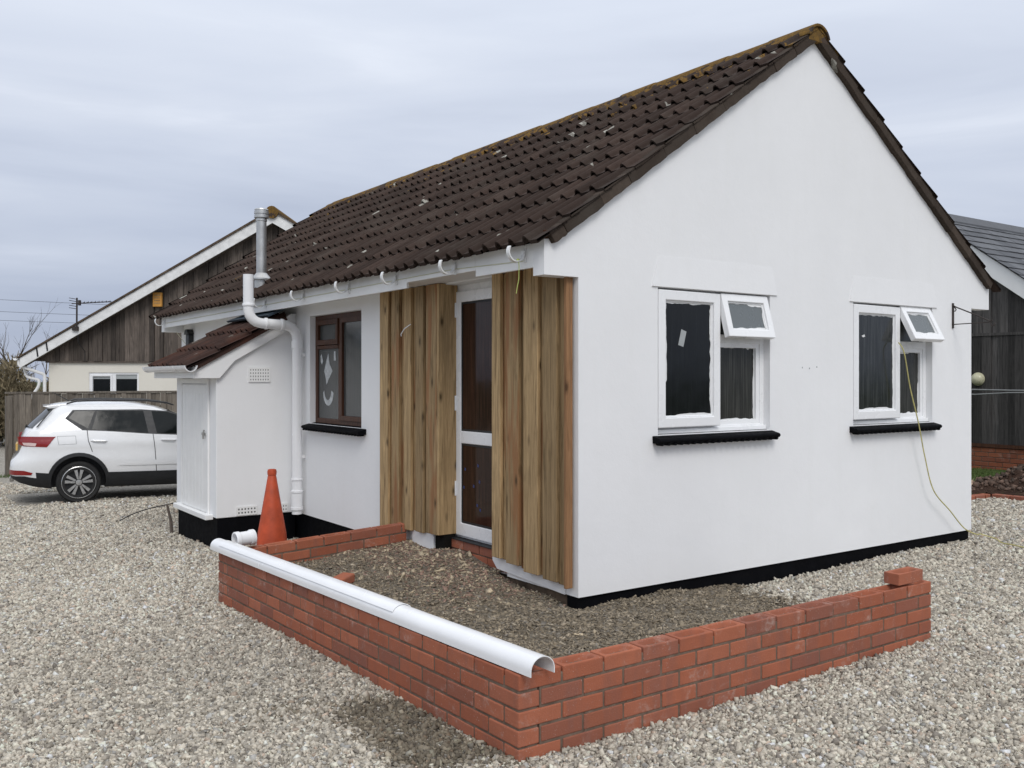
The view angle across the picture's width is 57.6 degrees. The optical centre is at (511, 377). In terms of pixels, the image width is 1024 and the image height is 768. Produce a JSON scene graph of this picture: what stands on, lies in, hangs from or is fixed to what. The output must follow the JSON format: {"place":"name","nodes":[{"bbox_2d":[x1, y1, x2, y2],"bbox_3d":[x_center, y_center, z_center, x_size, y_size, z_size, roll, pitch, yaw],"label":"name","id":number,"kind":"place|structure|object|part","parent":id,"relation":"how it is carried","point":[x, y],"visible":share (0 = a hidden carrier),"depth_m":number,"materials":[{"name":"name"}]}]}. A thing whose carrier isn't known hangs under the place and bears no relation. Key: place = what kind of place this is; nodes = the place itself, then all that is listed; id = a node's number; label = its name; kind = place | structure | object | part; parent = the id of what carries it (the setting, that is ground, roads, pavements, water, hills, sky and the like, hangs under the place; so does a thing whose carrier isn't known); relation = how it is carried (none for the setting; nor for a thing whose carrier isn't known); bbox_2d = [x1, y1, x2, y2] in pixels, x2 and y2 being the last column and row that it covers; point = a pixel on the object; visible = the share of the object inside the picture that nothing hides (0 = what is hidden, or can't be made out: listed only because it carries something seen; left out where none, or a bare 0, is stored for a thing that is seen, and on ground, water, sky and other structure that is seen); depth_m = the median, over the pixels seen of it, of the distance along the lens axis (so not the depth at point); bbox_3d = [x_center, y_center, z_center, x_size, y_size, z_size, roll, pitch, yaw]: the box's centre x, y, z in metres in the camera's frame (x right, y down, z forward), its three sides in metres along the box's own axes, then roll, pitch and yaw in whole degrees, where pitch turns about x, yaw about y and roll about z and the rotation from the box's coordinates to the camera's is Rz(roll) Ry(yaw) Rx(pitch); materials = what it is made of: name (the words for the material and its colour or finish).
{"place":"outdoors","nodes":[
{"label":"outdoors","id":0,"kind":"place"},
{"bbox_2d":[0,382,1023,767],"bbox_3d":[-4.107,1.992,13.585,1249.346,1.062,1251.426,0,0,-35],"label":"ground","id":1,"kind":"structure","parent":0,"point":[130,492],"depth_m":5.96,"materials":[{"name":"grey gravel"}]},
{"bbox_2d":[0,351,48,443],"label":"scrub","id":2,"kind":"object","parent":1,"relation":"on","point":[9,376],"visible":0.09,"depth_m":27.09,"materials":[{"name":"brown plant"}]},
{"bbox_2d":[0,299,60,389],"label":"bare tree","id":3,"kind":"object","parent":1,"relation":"on","point":[2,348],"visible":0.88,"depth_m":30.34,"materials":[{"name":"brown plant"}]},
{"bbox_2d":[29,325,56,385],"bbox_3d":[-15.719,0.095,31.684,1.844,3.881,1.159,0,0,20],"label":"bare tree","id":4,"kind":"object","parent":1,"relation":"on","point":[46,371],"visible":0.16,"depth_m":31.74,"materials":[{"name":"brown plant"}]},
{"bbox_2d":[5,391,176,475],"bbox_3d":[-7.825,1.244,20.798,6.198,1.917,0.160,0,0,-35],"label":"board fence","id":5,"kind":"object","parent":1,"relation":"on","point":[22,409],"visible":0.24,"depth_m":19.28,"materials":[{"name":"brown wood"}]},
{"bbox_2d":[9,392,176,502],"bbox_3d":[-6.122,1.110,15.972,4.379,1.776,1.886,0,0,-27],"label":"parked car","id":6,"kind":"object","parent":1,"relation":"on","point":[79,449],"visible":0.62,"depth_m":14.83,"materials":[{"name":"white paint"}]},
{"bbox_3d":[-7.702,0.641,15.165,0.384,0.293,1.318,0,0,-27],"label":"rear window","id":7,"kind":"part","parent":6,"relation":"part of","materials":[{"name":"grey glass"}]},
{"bbox_3d":[-6.833,0.664,14.792,0.380,0.276,0.134,0,0,-27],"label":"window","id":8,"kind":"part","parent":6,"relation":"part of","materials":[{"name":"grey glass"}]},
{"bbox_3d":[-6.326,0.709,15.031,0.840,0.364,0.171,0,0,-27],"label":"window","id":9,"kind":"part","parent":6,"relation":"part of","materials":[{"name":"black glass"}]},
{"bbox_3d":[-5.506,0.734,15.442,0.875,0.382,0.179,0,0,-27],"label":"window","id":10,"kind":"part","parent":6,"relation":"part of","materials":[{"name":"black glass"}]},
{"bbox_2d":[119,502,174,520],"bbox_3d":[-4.704,1.734,12.227,0.042,0.097,1.314,0,0,17],"label":"ground cable","id":11,"kind":"object","parent":1,"relation":"on","point":[145,509],"visible":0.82,"depth_m":12.08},
{"bbox_2d":[13,206,296,403],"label":"neighbour house","id":12,"kind":"structure","parent":1,"relation":"on","point":[118,344],"depth_m":23.45,"materials":[{"name":"beige paint"}]},
{"bbox_2d":[89,373,138,390],"bbox_3d":[-10.051,0.198,23.541,1.260,0.668,0.080,0,0,0],"label":"window","id":13,"kind":"structure","parent":12,"relation":"in","point":[97,381],"depth_m":23.55,"materials":[{"name":"white plastic"}]},
{"bbox_2d":[166,504,173,532],"bbox_3d":[-3.794,1.577,10.335,0.092,0.355,0.042,0,0,15],"label":"wooden stake","id":14,"kind":"object","parent":1,"relation":"on","point":[170,520],"visible":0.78,"depth_m":10.32,"materials":[{"name":"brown wood"}]},
{"bbox_2d":[257,469,286,544],"bbox_3d":[-2.147,1.238,8.327,0.380,0.847,0.380,0,0,-35],"label":"traffic cone","id":15,"kind":"object","parent":1,"relation":"on","point":[271,528],"visible":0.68,"depth_m":8.26,"materials":[{"name":"orange plastic"}]},
{"bbox_2d":[292,538,807,658],"bbox_3d":[0.217,1.403,6.145,2.986,0.221,3.669,0,0,-35],"label":"soil rubble","id":16,"kind":"object","parent":1,"relation":"on","point":[495,618],"visible":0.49,"depth_m":5.96,"materials":[{"name":"brown soil"}]},
{"bbox_2d":[333,572,354,583],"bbox_3d":[-1.159,1.379,6.342,0.105,0.080,0.165,0,0,27],"label":"brick","id":17,"kind":"object","parent":16,"relation":"on","point":[349,578],"visible":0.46,"depth_m":6.34,"materials":[{"name":"red brick"}]},
{"bbox_2d":[142,23,1000,609],"bbox_3d":[-0.464,-0.295,10.500,6.225,4.854,9.396,0,0,-35],"label":"bungalow","id":18,"kind":"object","parent":1,"relation":"on","point":[678,359],"visible":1,"depth_m":7.17,"materials":[{"name":"white paint"}]},
{"bbox_2d":[301,311,365,436],"bbox_3d":[-1.651,-0.049,8.835,0.212,1.138,1.297,0,0,-35],"label":"window","id":19,"kind":"structure","parent":18,"relation":"in","point":[338,367],"depth_m":8.90,"materials":[{"name":"brown wood"}]},
{"bbox_2d":[168,261,522,322],"bbox_3d":[-2.322,-0.750,9.270,0.010,0.034,8.355,0,0,-35],"label":"string line","id":20,"kind":"object","parent":18,"relation":"attached to","point":[367,285],"visible":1,"depth_m":7.56,"materials":[{"name":"white plastic"}]},
{"bbox_2d":[455,287,491,542],"bbox_3d":[-0.215,0.273,6.908,0.045,1.882,0.827,0,0,-35],"label":"door","id":21,"kind":"structure","parent":18,"relation":"in","point":[473,308],"depth_m":7.03,"materials":[{"name":"white plastic"}]},
{"bbox_2d":[652,288,780,445],"bbox_3d":[1.422,-0.079,6.581,1.218,1.062,0.200,0,0,-35],"label":"window","id":22,"kind":"structure","parent":18,"relation":"in","point":[711,344],"depth_m":6.56,"materials":[{"name":"white plastic"}]},
{"bbox_2d":[849,303,944,434],"bbox_3d":[3.199,-0.079,7.794,1.214,1.063,0.254,0,0,-35],"label":"window","id":23,"kind":"structure","parent":18,"relation":"in","point":[881,389],"depth_m":7.80,"materials":[{"name":"white plastic"}]},
{"bbox_2d":[898,342,1023,547],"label":"cord","id":24,"kind":"object","parent":18,"relation":"hanging from","point":[926,462],"visible":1,"depth_m":7.93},
{"bbox_2d":[218,522,930,761],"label":"garden wall","id":25,"kind":"structure","parent":1,"relation":"on","point":[582,698],"depth_m":4.46,"materials":[{"name":"red brick"}]},
{"bbox_2d":[232,529,256,544],"bbox_3d":[-1.976,1.184,6.873,0.156,0.122,0.115,0,0,-41],"label":"pipe coupler","id":26,"kind":"object","parent":25,"relation":"on","point":[248,537],"visible":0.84,"depth_m":6.85,"materials":[{"name":"white plastic"}]},
{"bbox_2d":[210,538,554,677],"bbox_3d":[-1.027,1.183,5.298,0.120,0.159,3.946,0,0,-36],"label":"gutter length","id":27,"kind":"object","parent":25,"relation":"on","point":[511,656],"visible":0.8,"depth_m":4.25,"materials":[{"name":"white plastic"}]},
{"bbox_2d":[219,540,410,611],"bbox_3d":[-1.306,1.190,5.693,0.121,0.135,2.621,0,0,-36],"label":"gutter length","id":28,"kind":"object","parent":27,"relation":"on","point":[378,600],"visible":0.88,"depth_m":5.37,"materials":[{"name":"white plastic"}]},
{"bbox_2d":[884,566,922,585],"bbox_3d":[2.237,1.131,5.321,0.215,0.073,0.101,0,0,-31],"label":"brick","id":29,"kind":"object","parent":25,"relation":"on","point":[903,576],"visible":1,"depth_m":5.28,"materials":[{"name":"brick"}]},
{"bbox_2d":[949,214,1023,469],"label":"timber outbuilding","id":30,"kind":"structure","parent":1,"relation":"on","point":[997,420],"depth_m":14.68,"materials":[{"name":"grey wood"}]},
{"bbox_2d":[971,389,1023,394],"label":"washing line","id":31,"kind":"object","parent":30,"relation":"attached to","point":[997,390],"visible":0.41,"depth_m":14.27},
{"bbox_2d":[971,467,1020,495],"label":"lawn","id":32,"kind":"structure","parent":1,"relation":"on","point":[984,470],"depth_m":14.17,"materials":[{"name":"green plant"}]},
{"bbox_2d":[971,469,1023,495],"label":"soil mound","id":33,"kind":"object","parent":32,"relation":"on","point":[993,489],"visible":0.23,"depth_m":11.64,"materials":[{"name":"brown soil"}]},
{"bbox_2d":[971,464,1023,492],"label":"earth clods","id":34,"kind":"object","parent":33,"relation":"on","point":[978,481],"visible":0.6,"depth_m":11.74,"materials":[{"name":"brown soil"}]},
{"bbox_2d":[971,493,1023,500],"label":"brick edging","id":35,"kind":"object","parent":1,"relation":"on","point":[1002,496],"visible":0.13,"depth_m":11.27,"materials":[{"name":"red brick"}]},
{"bbox_2d":[0,0,1023,381],"label":"sky","id":36,"kind":"structure","parent":0,"point":[136,136],"materials":[{"name":"grey"}]}
]}

